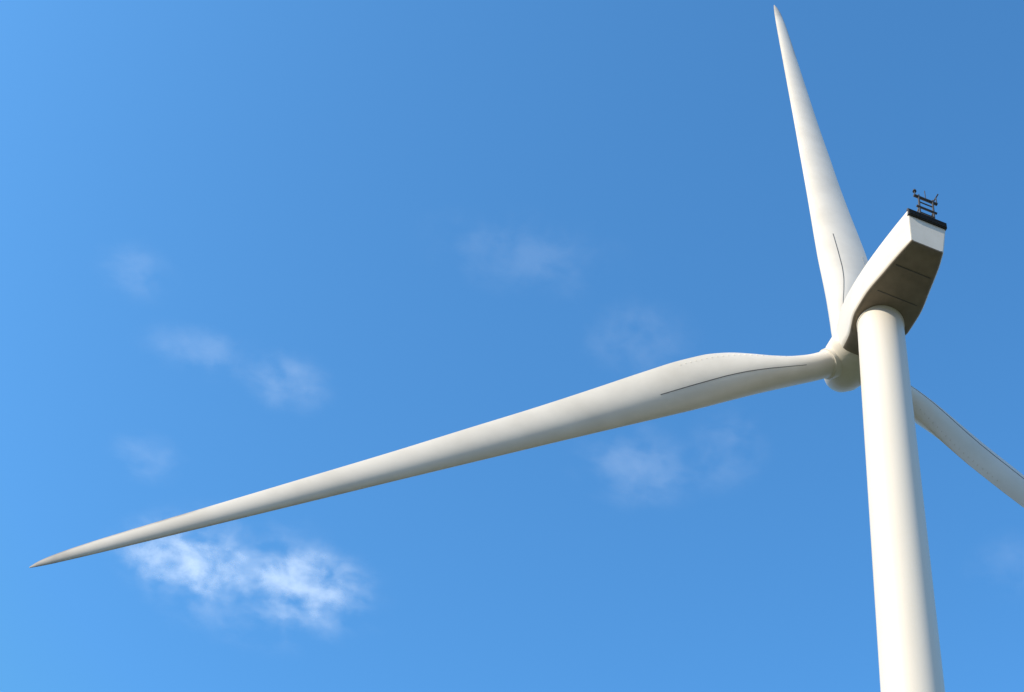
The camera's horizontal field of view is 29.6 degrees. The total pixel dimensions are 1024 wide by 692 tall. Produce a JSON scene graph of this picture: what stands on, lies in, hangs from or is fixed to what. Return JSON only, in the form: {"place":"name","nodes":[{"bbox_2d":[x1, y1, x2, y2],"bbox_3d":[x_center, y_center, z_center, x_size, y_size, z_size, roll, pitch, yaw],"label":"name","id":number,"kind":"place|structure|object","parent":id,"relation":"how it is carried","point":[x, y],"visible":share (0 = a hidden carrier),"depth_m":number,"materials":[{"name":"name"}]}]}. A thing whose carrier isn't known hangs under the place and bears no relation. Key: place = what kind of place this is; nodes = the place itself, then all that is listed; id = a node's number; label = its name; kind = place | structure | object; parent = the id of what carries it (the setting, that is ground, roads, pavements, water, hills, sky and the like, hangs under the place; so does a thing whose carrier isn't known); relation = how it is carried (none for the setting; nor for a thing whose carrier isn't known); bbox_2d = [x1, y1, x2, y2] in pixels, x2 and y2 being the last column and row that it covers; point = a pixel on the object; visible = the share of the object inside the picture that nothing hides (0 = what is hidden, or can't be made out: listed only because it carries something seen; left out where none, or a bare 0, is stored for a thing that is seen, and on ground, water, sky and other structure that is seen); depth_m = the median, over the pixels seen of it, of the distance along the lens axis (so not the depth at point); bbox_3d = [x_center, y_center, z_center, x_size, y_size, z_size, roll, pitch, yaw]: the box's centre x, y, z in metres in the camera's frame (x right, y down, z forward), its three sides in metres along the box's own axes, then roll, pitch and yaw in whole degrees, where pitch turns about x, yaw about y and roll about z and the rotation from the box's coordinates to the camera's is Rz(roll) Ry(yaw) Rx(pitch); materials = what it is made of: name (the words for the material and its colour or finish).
{"place":"outdoors","nodes":[
{"label":"outdoors","id":0,"kind":"place"},
{"bbox_2d":[0,0,1023,691],"label":"sky","id":1,"kind":"structure","parent":0,"point":[247,247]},
{"bbox_2d":[857,307,944,691],"bbox_3d":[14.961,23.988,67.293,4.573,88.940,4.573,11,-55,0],"label":"tower","id":2,"kind":"structure","parent":0,"point":[909,654],"depth_m":88.94,"materials":[{"name":"metal"}]},
{"bbox_2d":[857,305,904,331],"bbox_3d":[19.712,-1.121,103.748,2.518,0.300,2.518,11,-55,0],"label":"yaw collar","id":3,"kind":"object","parent":2,"relation":"on","point":[877,306],"visible":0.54,"depth_m":103.08,"materials":[{"name":"grey metal"}]},
{"bbox_2d":[836,211,944,354],"bbox_3d":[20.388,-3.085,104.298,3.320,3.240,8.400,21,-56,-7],"label":"nacelle","id":4,"kind":"object","parent":2,"relation":"on","point":[909,242],"visible":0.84,"depth_m":102.44,"materials":[{"name":"white metal"}]},
{"bbox_2d":[824,332,860,391],"bbox_3d":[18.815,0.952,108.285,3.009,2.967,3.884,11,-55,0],"label":"spinner","id":5,"kind":"object","parent":4,"relation":"attached to","point":[848,378],"visible":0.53,"depth_m":107.03,"materials":[{"name":"white plastic"}]},
{"bbox_2d":[29,351,833,567],"bbox_3d":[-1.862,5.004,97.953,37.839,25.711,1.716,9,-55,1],"label":"blade","id":6,"kind":"object","parent":5,"relation":"attached to","point":[634,399],"visible":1,"depth_m":99.86,"materials":[{"name":"white plastic"}]},
{"bbox_2d":[661,364,806,394],"bbox_3d":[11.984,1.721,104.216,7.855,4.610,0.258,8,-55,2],"label":"vortex generators","id":7,"kind":"object","parent":6,"relation":"attached to","point":[727,375],"visible":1,"depth_m":104.15,"materials":[{"name":"grey plastic"}]},
{"bbox_2d":[820,347,841,379],"bbox_3d":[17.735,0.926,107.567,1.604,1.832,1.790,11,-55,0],"label":"root collar","id":8,"kind":"object","parent":6,"relation":"attached to","point":[837,371],"visible":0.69,"depth_m":106.85,"materials":[{"name":"white metal"}]},
{"bbox_2d":[774,5,867,335],"bbox_3d":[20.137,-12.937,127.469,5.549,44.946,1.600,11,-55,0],"label":"blade","id":9,"kind":"object","parent":5,"relation":"attached to","point":[829,213],"visible":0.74,"depth_m":121.53,"materials":[{"name":"white plastic"}]},
{"bbox_2d":[833,234,843,298],"bbox_3d":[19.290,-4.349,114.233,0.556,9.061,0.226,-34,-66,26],"label":"vortex generators","id":10,"kind":"object","parent":9,"relation":"attached to","point":[841,265],"visible":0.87,"depth_m":114.58,"materials":[{"name":"grey plastic"}]},
{"bbox_2d":[911,386,1023,507],"bbox_3d":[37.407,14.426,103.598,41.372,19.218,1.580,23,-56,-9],"label":"blade","id":11,"kind":"object","parent":5,"relation":"attached to","point":[1010,483],"visible":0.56,"depth_m":105.25,"materials":[{"name":"white plastic"}]},
{"bbox_2d":[915,405,997,480],"bbox_3d":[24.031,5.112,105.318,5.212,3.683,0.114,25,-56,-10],"label":"vortex generators","id":12,"kind":"object","parent":11,"relation":"attached to","point":[954,444],"visible":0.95,"depth_m":104.88,"materials":[{"name":"grey plastic"}]},
{"bbox_2d":[913,387,1023,478],"bbox_3d":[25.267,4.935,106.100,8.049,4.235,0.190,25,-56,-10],"label":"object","id":13,"kind":"object","parent":11,"relation":"attached to","point":[970,435],"visible":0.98,"depth_m":105.85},
{"bbox_2d":[877,264,930,305],"bbox_3d":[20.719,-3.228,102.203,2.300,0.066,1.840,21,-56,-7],"label":"panel joints","id":14,"kind":"object","parent":4,"relation":"on","point":[909,270],"visible":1,"depth_m":101.80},
{"bbox_2d":[906,189,938,217],"bbox_3d":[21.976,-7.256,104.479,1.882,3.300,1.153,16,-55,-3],"label":"weather mast","id":15,"kind":"object","parent":4,"relation":"on","point":[925,199],"visible":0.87,"depth_m":104.47,"materials":[{"name":"metal"}]},
{"bbox_2d":[906,208,946,230],"bbox_3d":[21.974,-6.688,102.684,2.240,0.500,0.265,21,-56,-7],"label":"cooler intake","id":16,"kind":"object","parent":4,"relation":"attached to","point":[926,218],"visible":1,"depth_m":102.54,"materials":[{"name":"black metal"}]}
]}

